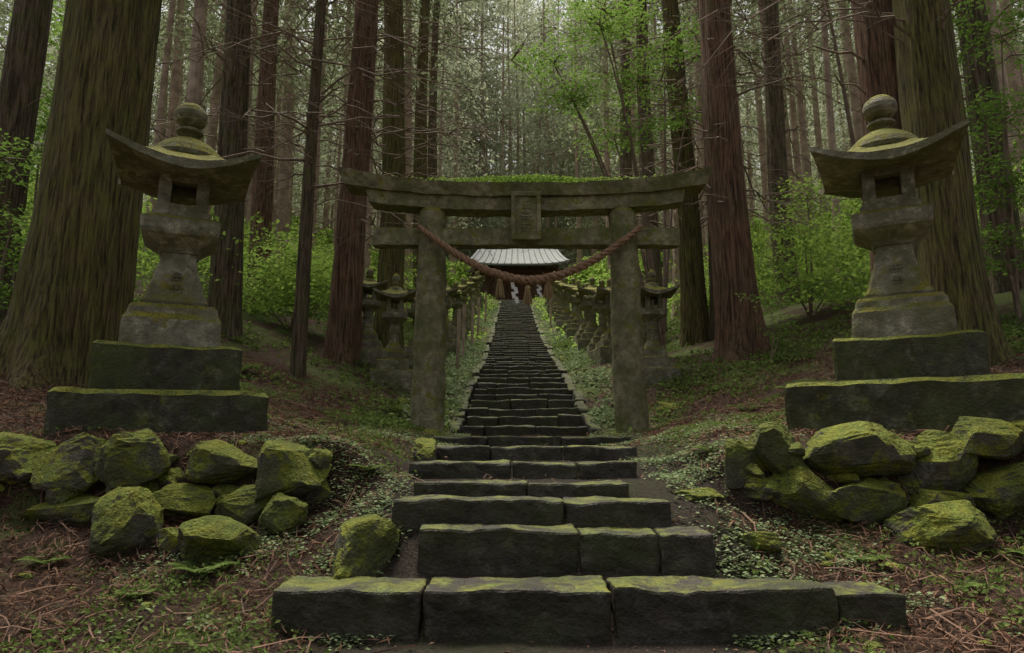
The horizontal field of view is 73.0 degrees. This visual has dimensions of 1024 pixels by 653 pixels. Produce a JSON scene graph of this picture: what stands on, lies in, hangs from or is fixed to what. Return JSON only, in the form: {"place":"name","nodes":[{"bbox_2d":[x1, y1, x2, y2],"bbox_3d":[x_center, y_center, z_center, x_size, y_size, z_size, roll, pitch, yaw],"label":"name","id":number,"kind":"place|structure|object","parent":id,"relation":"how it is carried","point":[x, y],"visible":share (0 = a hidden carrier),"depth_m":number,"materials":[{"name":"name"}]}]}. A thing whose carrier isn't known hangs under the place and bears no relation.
{"place":"outdoors","nodes":[
{"label":"outdoors","id":0,"kind":"place"},
{"bbox_2d":[0,176,1023,652],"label":"ground","id":1,"kind":"structure","parent":0,"point":[404,562],"depth_m":4.23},
{"bbox_2d":[0,128,43,313],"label":"broadleaf shrub","id":2,"kind":"object","parent":1,"relation":"on","point":[21,223],"visible":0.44,"depth_m":9.62,"materials":[{"name":"green plant"}]},
{"bbox_2d":[0,0,53,317],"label":"cedar tree","id":3,"kind":"object","parent":1,"relation":"on","point":[22,74],"visible":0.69,"depth_m":10.80,"materials":[{"name":"brown plant"}]},
{"bbox_2d":[14,552,72,564],"bbox_3d":[-2.704,1.365,4.048,0.316,0.059,0.316,0,-10,0],"label":"fern plant","id":4,"kind":"object","parent":1,"relation":"on","point":[43,562],"visible":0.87,"depth_m":4.00,"materials":[{"name":"green plant"}]},
{"bbox_2d":[0,0,149,257],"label":"broadleaf shrub","id":5,"kind":"object","parent":1,"relation":"on","point":[45,113],"visible":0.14,"depth_m":12.30,"materials":[{"name":"green plant"}]},
{"bbox_2d":[89,486,163,556],"bbox_3d":[-2.371,1.217,4.260,0.401,0.455,0.394,0,-10,0],"label":"mossy rock","id":6,"kind":"object","parent":1,"relation":"on","point":[124,520],"visible":0.91,"depth_m":4.16,"materials":[{"name":"stone"}]},
{"bbox_2d":[113,584,162,596],"bbox_3d":[-1.912,1.356,3.524,0.222,0.044,0.221,-9,-13,43],"label":"fern plant","id":7,"kind":"object","parent":1,"relation":"on","point":[130,593],"visible":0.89,"depth_m":3.51,"materials":[{"name":"green plant"}]},
{"bbox_2d":[42,102,269,437],"bbox_3d":[-2.979,-0.418,6.157,1.552,3.375,1.554,5,-11,-25],"label":"stone lantern","id":8,"kind":"object","parent":1,"relation":"on","point":[167,362],"visible":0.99,"depth_m":5.71,"materials":[{"name":"grey stone"}]},
{"bbox_2d":[0,428,332,525],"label":"stone retaining wall","id":9,"kind":"structure","parent":1,"relation":"on","point":[66,476],"depth_m":4.56,"materials":[{"name":"green stone"}]},
{"bbox_2d":[157,527,180,555],"bbox_3d":[-2.049,1.306,4.192,0.194,0.181,0.194,3,-10,-17],"label":"mossy rock","id":10,"kind":"object","parent":1,"relation":"on","point":[167,537],"visible":0.58,"depth_m":4.12,"materials":[{"name":"stone"}]},
{"bbox_2d":[164,560,240,573],"bbox_3d":[-1.724,1.339,3.835,0.366,0.068,0.336,-5,-11,25],"label":"fern plant","id":11,"kind":"object","parent":1,"relation":"on","point":[190,569],"visible":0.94,"depth_m":3.82,"materials":[{"name":"green plant"}]},
{"bbox_2d":[0,0,433,388],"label":"cedar tree","id":12,"kind":"object","parent":1,"relation":"on","point":[72,297],"visible":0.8,"depth_m":7.95,"materials":[{"name":"brown plant"}]},
{"bbox_2d":[177,515,264,565],"bbox_3d":[-1.722,1.263,4.106,0.486,0.285,0.440,5,-11,-28],"label":"mossy rock","id":13,"kind":"object","parent":1,"relation":"on","point":[205,538],"visible":0.9,"depth_m":3.97,"materials":[{"name":"stone"}]},
{"bbox_2d":[240,363,263,370],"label":"fern plant","id":14,"kind":"object","parent":1,"relation":"on","point":[248,365],"visible":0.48,"depth_m":10.89,"materials":[{"name":"green plant"}]},
{"bbox_2d":[19,0,493,376],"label":"cedar tree","id":15,"kind":"object","parent":1,"relation":"on","point":[298,360],"visible":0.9,"depth_m":12.43,"materials":[{"name":"brown plant"}]},
{"bbox_2d":[258,492,307,533],"bbox_3d":[-1.436,1.173,4.351,0.289,0.250,0.255,0,-10,0],"label":"mossy rock","id":16,"kind":"object","parent":1,"relation":"on","point":[281,512],"visible":0.98,"depth_m":4.29,"materials":[{"name":"stone"}]},
{"bbox_2d":[161,0,409,302],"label":"cedar tree","id":17,"kind":"object","parent":1,"relation":"on","point":[261,202],"visible":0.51,"depth_m":19.41,"materials":[{"name":"red plant"}]},
{"bbox_2d":[206,231,365,329],"bbox_3d":[-5.003,-0.946,16.046,3.994,2.388,3.074,0,-10,0],"label":"broadleaf shrub","id":18,"kind":"object","parent":1,"relation":"on","point":[284,302],"visible":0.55,"depth_m":15.79,"materials":[{"name":"green plant"}]},
{"bbox_2d":[150,0,450,337],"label":"cedar tree","id":19,"kind":"object","parent":1,"relation":"on","point":[225,297],"visible":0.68,"depth_m":13.66,"materials":[{"name":"brown plant"}]},
{"bbox_2d":[295,418,330,423],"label":"fern plant","id":20,"kind":"object","parent":1,"relation":"on","point":[318,422],"visible":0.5,"depth_m":7.91,"materials":[{"name":"green plant"}]},
{"bbox_2d":[150,0,562,364],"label":"cedar tree","id":21,"kind":"object","parent":1,"relation":"on","point":[343,339],"visible":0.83,"depth_m":14.56,"materials":[{"name":"red plant"}]},
{"bbox_2d":[332,514,400,580],"bbox_3d":[-0.800,1.266,3.833,0.353,0.416,0.544,0,-10,0],"label":"mossy rock","id":22,"kind":"object","parent":1,"relation":"on","point":[366,545],"visible":0.82,"depth_m":3.70,"materials":[{"name":"stone"}]},
{"bbox_2d":[345,464,388,470],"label":"fern plant","id":23,"kind":"object","parent":1,"relation":"on","point":[360,466],"visible":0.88,"depth_m":4.77,"materials":[{"name":"green plant"}]},
{"bbox_2d":[359,267,388,368],"bbox_3d":[-3.047,-0.084,14.632,0.860,2.413,0.861,1,-10,-6],"label":"stone lantern","id":24,"kind":"object","parent":1,"relation":"on","point":[371,350],"visible":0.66,"depth_m":14.45,"materials":[{"name":"grey stone"}]},
{"bbox_2d":[376,405,406,411],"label":"fern plant","id":25,"kind":"object","parent":1,"relation":"on","point":[395,409],"visible":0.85,"depth_m":10.78,"materials":[{"name":"green plant"}]},
{"bbox_2d":[369,273,415,391],"bbox_3d":[-2.292,0.218,13.445,0.831,2.579,0.833,2,-9,-7],"label":"stone lantern","id":26,"kind":"object","parent":1,"relation":"on","point":[392,365],"visible":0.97,"depth_m":13.21,"materials":[{"name":"grey stone"}]},
{"bbox_2d":[245,0,553,348],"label":"cedar tree","id":27,"kind":"object","parent":1,"relation":"on","point":[395,258],"visible":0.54,"depth_m":17.89,"materials":[{"name":"brown plant"}]},
{"bbox_2d":[403,280,416,366],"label":"stone lantern","id":28,"kind":"object","parent":1,"relation":"on","point":[408,350],"visible":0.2,"depth_m":15.52,"materials":[{"name":"stone"}]},
{"bbox_2d":[328,0,515,324],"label":"cedar tree","id":29,"kind":"object","parent":1,"relation":"on","point":[422,122],"visible":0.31,"depth_m":25.49,"materials":[{"name":"brown plant"}]},
{"bbox_2d":[410,437,436,461],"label":"mossy rock","id":30,"kind":"object","parent":1,"relation":"on","point":[424,449],"visible":0.76,"depth_m":6.00,"materials":[{"name":"stone"}]},
{"bbox_2d":[407,288,447,360],"bbox_3d":[-2.224,-0.069,18.285,0.925,2.590,0.926,-3,-10,5],"label":"stone lantern","id":31,"kind":"object","parent":1,"relation":"on","point":[446,351],"visible":0.02,"depth_m":18.19,"materials":[{"name":"stone"}]},
{"bbox_2d":[377,2,479,180],"bbox_3d":[-3.747,-12.766,32.158,5.218,25.417,6.749,2,-10,-11],"label":"cedar tree","id":32,"kind":"object","parent":1,"relation":"on","point":[433,162],"visible":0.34,"depth_m":32.19,"materials":[{"name":"brown plant"}]},
{"bbox_2d":[421,428,447,436],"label":"mossy rock","id":33,"kind":"object","parent":1,"relation":"on","point":[433,431],"visible":0.3,"depth_m":8.72,"materials":[{"name":"stone"}]},
{"bbox_2d":[445,286,458,352],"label":"stone lantern","id":34,"kind":"object","parent":1,"relation":"on","point":[450,341],"visible":0.23,"depth_m":20.27,"materials":[{"name":"stone"}]},
{"bbox_2d":[446,279,459,338],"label":"stone lantern","id":35,"kind":"object","parent":1,"relation":"on","point":[450,325],"visible":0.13,"depth_m":22.77,"materials":[{"name":"stone"}]},
{"bbox_2d":[456,309,460,368],"bbox_3d":[-1.335,0.413,17.179,0.120,1.702,0.090,0,-10,0],"label":"wooden post","id":36,"kind":"object","parent":1,"relation":"on","point":[458,337],"visible":0.79,"depth_m":17.16,"materials":[{"name":"wood"}]},
{"bbox_2d":[450,281,468,339],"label":"stone lantern","id":37,"kind":"object","parent":1,"relation":"on","point":[458,304],"visible":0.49,"depth_m":25.54,"materials":[{"name":"stone"}]},
{"bbox_2d":[450,277,474,333],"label":"stone lantern","id":38,"kind":"object","parent":1,"relation":"on","point":[462,286],"visible":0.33,"depth_m":28.39,"materials":[{"name":"stone"}]},
{"bbox_2d":[461,305,465,356],"bbox_3d":[-1.385,0.263,19.742,0.120,1.801,0.090,0,-10,0],"label":"wooden post","id":39,"kind":"object","parent":1,"relation":"on","point":[463,331],"visible":0.79,"depth_m":19.73,"materials":[{"name":"wood"}]},
{"bbox_2d":[454,279,475,323],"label":"stone lantern","id":40,"kind":"object","parent":1,"relation":"on","point":[468,314],"visible":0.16,"depth_m":31.48,"materials":[{"name":"stone"}]},
{"bbox_2d":[471,302,473,344],"bbox_3d":[-1.335,0.080,23.325,0.120,1.801,0.090,0,-10,0],"label":"wooden post","id":41,"kind":"object","parent":1,"relation":"on","point":[472,327],"visible":0.79,"depth_m":23.31,"materials":[{"name":"wood"}]},
{"bbox_2d":[466,276,479,318],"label":"stone lantern","id":42,"kind":"object","parent":1,"relation":"on","point":[470,301],"visible":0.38,"depth_m":35.04,"materials":[{"name":"stone"}]},
{"bbox_2d":[449,300,501,433],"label":"stone kerb","id":43,"kind":"structure","parent":1,"relation":"on","point":[458,424],"depth_m":14.18,"materials":[{"name":"stone"}]},
{"bbox_2d":[467,271,484,309],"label":"stone lantern","id":44,"kind":"object","parent":1,"relation":"on","point":[475,278],"visible":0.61,"depth_m":39.25,"materials":[{"name":"stone"}]},
{"bbox_2d":[472,271,484,305],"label":"stone lantern","id":45,"kind":"object","parent":1,"relation":"on","point":[479,295],"visible":0.32,"depth_m":43.78,"materials":[{"name":"stone"}]},
{"bbox_2d":[477,298,479,337],"bbox_3d":[-1.335,-0.246,27.440,0.120,1.801,0.090,0,-10,0],"label":"wooden post","id":46,"kind":"object","parent":1,"relation":"on","point":[478,316],"visible":0.79,"depth_m":27.44,"materials":[{"name":"wood"}]},
{"bbox_2d":[484,291,486,322],"bbox_3d":[-1.285,-0.822,33.627,0.120,1.801,0.090,0,-10,0],"label":"wooden post","id":47,"kind":"object","parent":1,"relation":"on","point":[485,306],"visible":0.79,"depth_m":33.63,"materials":[{"name":"wood"}]},
{"bbox_2d":[27,200,978,348],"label":"hillside plants","id":48,"kind":"object","parent":1,"relation":"on","point":[547,319],"visible":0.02,"depth_m":29.03,"materials":[{"name":"green plant"}]},
{"bbox_2d":[402,302,613,428],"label":"stair edge plants","id":49,"kind":"object","parent":1,"relation":"on","point":[450,379],"visible":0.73,"depth_m":15.71,"materials":[{"name":"green plant"}]},
{"bbox_2d":[0,0,1023,322],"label":"distant trees","id":50,"kind":"object","parent":1,"relation":"on","point":[192,74],"visible":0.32,"depth_m":46.04,"materials":[{"name":"brown plant"}]},
{"bbox_2d":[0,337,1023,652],"bbox_3d":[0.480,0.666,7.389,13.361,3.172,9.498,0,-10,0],"label":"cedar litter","id":51,"kind":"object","parent":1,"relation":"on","point":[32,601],"visible":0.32,"depth_m":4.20,"materials":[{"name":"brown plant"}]},
{"bbox_2d":[0,372,1023,652],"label":"ground cover plants","id":52,"kind":"object","parent":1,"relation":"on","point":[254,574],"visible":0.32,"depth_m":3.61,"materials":[{"name":"green plant"}]},
{"bbox_2d":[0,314,1023,652],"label":"fallen twigs","id":53,"kind":"object","parent":1,"relation":"on","point":[184,644],"depth_m":4.02,"materials":[{"name":"brown wood"}]},
{"bbox_2d":[9,333,1023,652],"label":"scattered stones","id":54,"kind":"object","parent":1,"relation":"on","point":[829,557],"visible":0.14,"depth_m":3.96,"materials":[{"name":"grey stone"}]},
{"bbox_2d":[475,266,560,299],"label":"timber frame","id":55,"kind":"object","parent":1,"relation":"on","point":[530,271],"visible":0.35,"depth_m":58.29,"materials":[{"name":"brown wood"}]},
{"bbox_2d":[508,282,527,298],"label":"door","id":56,"kind":"structure","parent":55,"relation":"attached to","point":[521,290],"depth_m":58.25,"materials":[{"name":"brown wood"}]},
{"bbox_2d":[471,249,569,269],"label":"roof","id":57,"kind":"structure","parent":55,"relation":"on","point":[527,257],"depth_m":59.30,"materials":[{"name":"metal"}]},
{"bbox_2d":[22,132,1023,329],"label":"understory foliage","id":58,"kind":"object","parent":1,"relation":"on","point":[594,270],"visible":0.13,"depth_m":17.07,"materials":[{"name":"green plant"}]},
{"bbox_2d":[336,166,713,434],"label":"stone torii gate","id":59,"kind":"structure","parent":1,"relation":"on","point":[527,203],"depth_m":9.89,"materials":[{"name":"grey stone"}]},
{"bbox_2d":[414,224,648,305],"bbox_3d":[0.303,-0.902,9.622,3.386,1.231,0.391,0,-10,0],"label":"shimenawa rope","id":60,"kind":"object","parent":59,"relation":"attached to","point":[546,279],"visible":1,"depth_m":9.58,"materials":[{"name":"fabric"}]},
{"bbox_2d":[546,271,555,312],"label":"stone lantern","id":61,"kind":"object","parent":1,"relation":"on","point":[553,302],"visible":0.04,"depth_m":39.09,"materials":[{"name":"stone"}]},
{"bbox_2d":[550,297,551,327],"bbox_3d":[1.765,-0.574,31.555,0.120,1.702,0.090,0,-10,0],"label":"wooden post","id":62,"kind":"object","parent":1,"relation":"on","point":[550,312],"visible":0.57,"depth_m":31.53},
{"bbox_2d":[548,280,561,317],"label":"stone lantern","id":63,"kind":"object","parent":1,"relation":"on","point":[556,305],"visible":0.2,"depth_m":35.70,"materials":[{"name":"stone"}]},
{"bbox_2d":[97,407,1020,650],"bbox_3d":[0.251,1.377,7.067,5.262,1.524,7.765,0,-10,0],"label":"pale ground cover","id":64,"kind":"object","parent":1,"relation":"on","point":[649,460],"visible":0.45,"depth_m":4.38,"materials":[{"name":"green plant"}]},
{"bbox_2d":[553,278,571,322],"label":"stone lantern","id":65,"kind":"object","parent":1,"relation":"on","point":[559,311],"visible":0.31,"depth_m":32.63,"materials":[{"name":"stone"}]},
{"bbox_2d":[529,305,602,434],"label":"stone kerb","id":66,"kind":"structure","parent":1,"relation":"on","point":[579,399],"depth_m":13.90,"materials":[{"name":"stone"}]},
{"bbox_2d":[555,277,576,331],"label":"stone lantern","id":67,"kind":"object","parent":1,"relation":"on","point":[564,316],"visible":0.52,"depth_m":29.89,"materials":[{"name":"stone"}]},
{"bbox_2d":[562,277,584,334],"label":"stone lantern","id":68,"kind":"object","parent":1,"relation":"on","point":[572,316],"visible":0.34,"depth_m":27.36,"materials":[{"name":"stone"}]},
{"bbox_2d":[566,279,583,338],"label":"stone lantern","id":69,"kind":"object","parent":1,"relation":"on","point":[576,324],"visible":0.41,"depth_m":25.02,"materials":[{"name":"stone"}]},
{"bbox_2d":[135,275,1023,434],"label":"bank plants","id":70,"kind":"object","parent":1,"relation":"on","point":[373,417],"visible":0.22,"depth_m":12.20,"materials":[{"name":"green plant"}]},
{"bbox_2d":[571,282,593,343],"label":"stone lantern","id":71,"kind":"object","parent":1,"relation":"on","point":[583,325],"visible":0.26,"depth_m":22.96,"materials":[{"name":"stone"}]},
{"bbox_2d":[270,300,908,644],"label":"stone stairs","id":72,"kind":"structure","parent":1,"relation":"on","point":[459,524],"depth_m":3.71,"materials":[{"name":"grey stone"}]},
{"bbox_2d":[576,276,606,349],"bbox_3d":[2.457,-0.232,21.134,0.945,2.678,0.946,0,-9,4],"label":"stone lantern","id":73,"kind":"object","parent":1,"relation":"on","point":[588,333],"visible":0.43,"depth_m":20.93,"materials":[{"name":"stone"}]},
{"bbox_2d":[584,279,606,356],"bbox_3d":[2.537,-0.116,19.283,0.922,2.489,0.924,-1,-8,1],"label":"stone lantern","id":74,"kind":"object","parent":1,"relation":"on","point":[600,330],"visible":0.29,"depth_m":19.13,"materials":[{"name":"stone"}]},
{"bbox_2d":[586,277,611,365],"bbox_3d":[2.536,-0.046,17.476,1.025,2.478,1.026,1,-11,-9],"label":"stone lantern","id":75,"kind":"object","parent":1,"relation":"on","point":[600,353],"visible":0.49,"depth_m":17.25,"materials":[{"name":"grey stone"}]},
{"bbox_2d":[497,0,701,348],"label":"maple tree","id":76,"kind":"object","parent":1,"relation":"on","point":[608,28],"visible":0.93,"depth_m":15.58,"materials":[{"name":"green plant"}]},
{"bbox_2d":[548,0,700,269],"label":"cedar tree","id":77,"kind":"object","parent":1,"relation":"on","point":[626,158],"visible":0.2,"depth_m":27.71,"materials":[{"name":"brown plant"}]},
{"bbox_2d":[641,273,659,344],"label":"stone lantern","id":78,"kind":"object","parent":1,"relation":"on","point":[644,332],"visible":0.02,"depth_m":18.07,"materials":[{"name":"stone"}]},
{"bbox_2d":[640,269,680,386],"bbox_3d":[2.735,0.164,13.460,0.863,2.637,0.865,1,-9,-3],"label":"stone lantern","id":79,"kind":"object","parent":1,"relation":"on","point":[659,364],"visible":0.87,"depth_m":13.25,"materials":[{"name":"grey stone"}]},
{"bbox_2d":[650,417,678,422],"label":"fern plant","id":80,"kind":"object","parent":1,"relation":"on","point":[657,419],"visible":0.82,"depth_m":10.29,"materials":[{"name":"green plant"}]},
{"bbox_2d":[656,402,678,412],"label":"mossy rock","id":81,"kind":"object","parent":1,"relation":"on","point":[661,405],"visible":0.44,"depth_m":11.06,"materials":[{"name":"stone"}]},
{"bbox_2d":[493,0,844,346],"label":"cedar tree","id":82,"kind":"object","parent":1,"relation":"on","point":[694,317],"visible":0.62,"depth_m":16.95,"materials":[{"name":"brown plant"}]},
{"bbox_2d":[549,0,802,331],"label":"cedar tree","id":83,"kind":"object","parent":1,"relation":"on","point":[656,252],"visible":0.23,"depth_m":21.13,"materials":[{"name":"brown plant"}]},
{"bbox_2d":[497,0,860,364],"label":"cedar tree","id":84,"kind":"object","parent":1,"relation":"on","point":[738,320],"visible":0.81,"depth_m":13.37,"materials":[{"name":"red plant"}]},
{"bbox_2d":[523,0,860,339],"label":"cedar tree","id":85,"kind":"object","parent":1,"relation":"on","point":[711,328],"visible":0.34,"depth_m":16.81,"materials":[{"name":"brown plant"}]},
{"bbox_2d":[671,487,724,501],"bbox_3d":[1.221,1.107,4.500,0.424,0.122,0.291,7,-12,-35],"label":"mossy rock","id":86,"kind":"object","parent":1,"relation":"on","point":[691,496],"visible":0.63,"depth_m":4.37,"materials":[{"name":"stone"}]},
{"bbox_2d":[690,445,717,452],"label":"fern plant","id":87,"kind":"object","parent":1,"relation":"on","point":[703,447],"visible":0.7,"depth_m":5.20,"materials":[{"name":"green plant"}]},
{"bbox_2d":[726,405,762,410],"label":"fern plant","id":88,"kind":"object","parent":1,"relation":"on","point":[738,407],"visible":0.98,"depth_m":8.53,"materials":[{"name":"green plant"}]},
{"bbox_2d":[638,0,854,305],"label":"cedar tree","id":89,"kind":"object","parent":1,"relation":"on","point":[776,114],"visible":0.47,"depth_m":19.52,"materials":[{"name":"brown plant"}]},
{"bbox_2d":[738,531,781,553],"bbox_3d":[1.451,1.273,4.044,0.284,0.166,0.267,0,-10,0],"label":"mossy rock","id":90,"kind":"object","parent":1,"relation":"on","point":[768,541],"visible":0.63,"depth_m":3.95,"materials":[{"name":"stone"}]},
{"bbox_2d":[729,280,812,363],"bbox_3d":[4.448,-0.008,11.816,1.359,1.541,0.890,0,-10,0],"label":"broadleaf shrub","id":91,"kind":"object","parent":1,"relation":"on","point":[766,306],"visible":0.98,"depth_m":11.80,"materials":[{"name":"green plant"}]},
{"bbox_2d":[750,172,870,315],"bbox_3d":[6.691,-1.749,15.494,3.968,3.277,2.968,-4,-11,22],"label":"broadleaf shrub","id":92,"kind":"object","parent":1,"relation":"on","point":[811,268],"visible":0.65,"depth_m":15.37,"materials":[{"name":"green plant"}]},
{"bbox_2d":[632,0,1016,364],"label":"cedar tree","id":93,"kind":"object","parent":1,"relation":"on","point":[948,253],"visible":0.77,"depth_m":9.27,"materials":[{"name":"brown plant"}]},
{"bbox_2d":[825,0,869,253],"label":"maple tree","id":94,"kind":"object","parent":1,"relation":"on","point":[850,125],"visible":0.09,"depth_m":13.86,"materials":[{"name":"plant"}]},
{"bbox_2d":[834,552,893,562],"bbox_3d":[2.040,1.355,4.041,0.274,0.056,0.297,5,-11,-29],"label":"fern plant","id":95,"kind":"object","parent":1,"relation":"on","point":[866,558],"visible":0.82,"depth_m":4.00,"materials":[{"name":"green plant"}]},
{"bbox_2d":[723,416,1023,524],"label":"stone retaining wall","id":96,"kind":"structure","parent":1,"relation":"on","point":[932,466],"depth_m":4.60,"materials":[{"name":"green stone"}]},
{"bbox_2d":[749,0,1022,275],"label":"cedar tree","id":97,"kind":"object","parent":1,"relation":"on","point":[875,54],"visible":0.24,"depth_m":10.54,"materials":[{"name":"red plant"}]},
{"bbox_2d":[758,0,1023,293],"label":"cedar tree","id":98,"kind":"object","parent":1,"relation":"on","point":[999,282],"visible":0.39,"depth_m":12.87,"materials":[{"name":"brown plant"}]},
{"bbox_2d":[785,94,1023,435],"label":"stone lantern","id":99,"kind":"object","parent":1,"relation":"on","point":[907,356],"visible":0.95,"depth_m":5.71,"materials":[{"name":"grey stone"}]},
{"bbox_2d":[883,500,996,553],"bbox_3d":[2.678,1.261,4.321,0.628,0.339,0.412,0,-10,0],"label":"mossy rock","id":100,"kind":"object","parent":1,"relation":"on","point":[956,525],"visible":0.77,"depth_m":4.19,"materials":[{"name":"stone"}]},
{"bbox_2d":[941,580,988,587],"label":"fern plant","id":101,"kind":"object","parent":1,"relation":"on","point":[974,584],"visible":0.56,"depth_m":3.67,"materials":[{"name":"green plant"}]},
{"bbox_2d":[950,0,1023,318],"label":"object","id":102,"kind":"object","parent":1,"relation":"on","point":[1012,270],"visible":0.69,"depth_m":11.24,"materials":[{"name":"green plant"}]},
{"bbox_2d":[1001,547,1023,554],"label":"fern plant","id":103,"kind":"object","parent":1,"relation":"on","point":[1015,550],"visible":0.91,"depth_m":4.15,"materials":[{"name":"green plant"}]},
{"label":"stone base","id":104,"kind":"object","parent":1,"relation":"on","visible":0},
{"bbox_2d":[480,264,555,298],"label":"walls","id":105,"kind":"structure","parent":104,"relation":"on","point":[486,285],"depth_m":58.55,"materials":[{"name":"wood"}]},
{"bbox_2d":[0,0,1023,176],"label":"sky","id":106,"kind":"structure","parent":0,"point":[329,7],"materials":[{"name":"white"}]}
]}

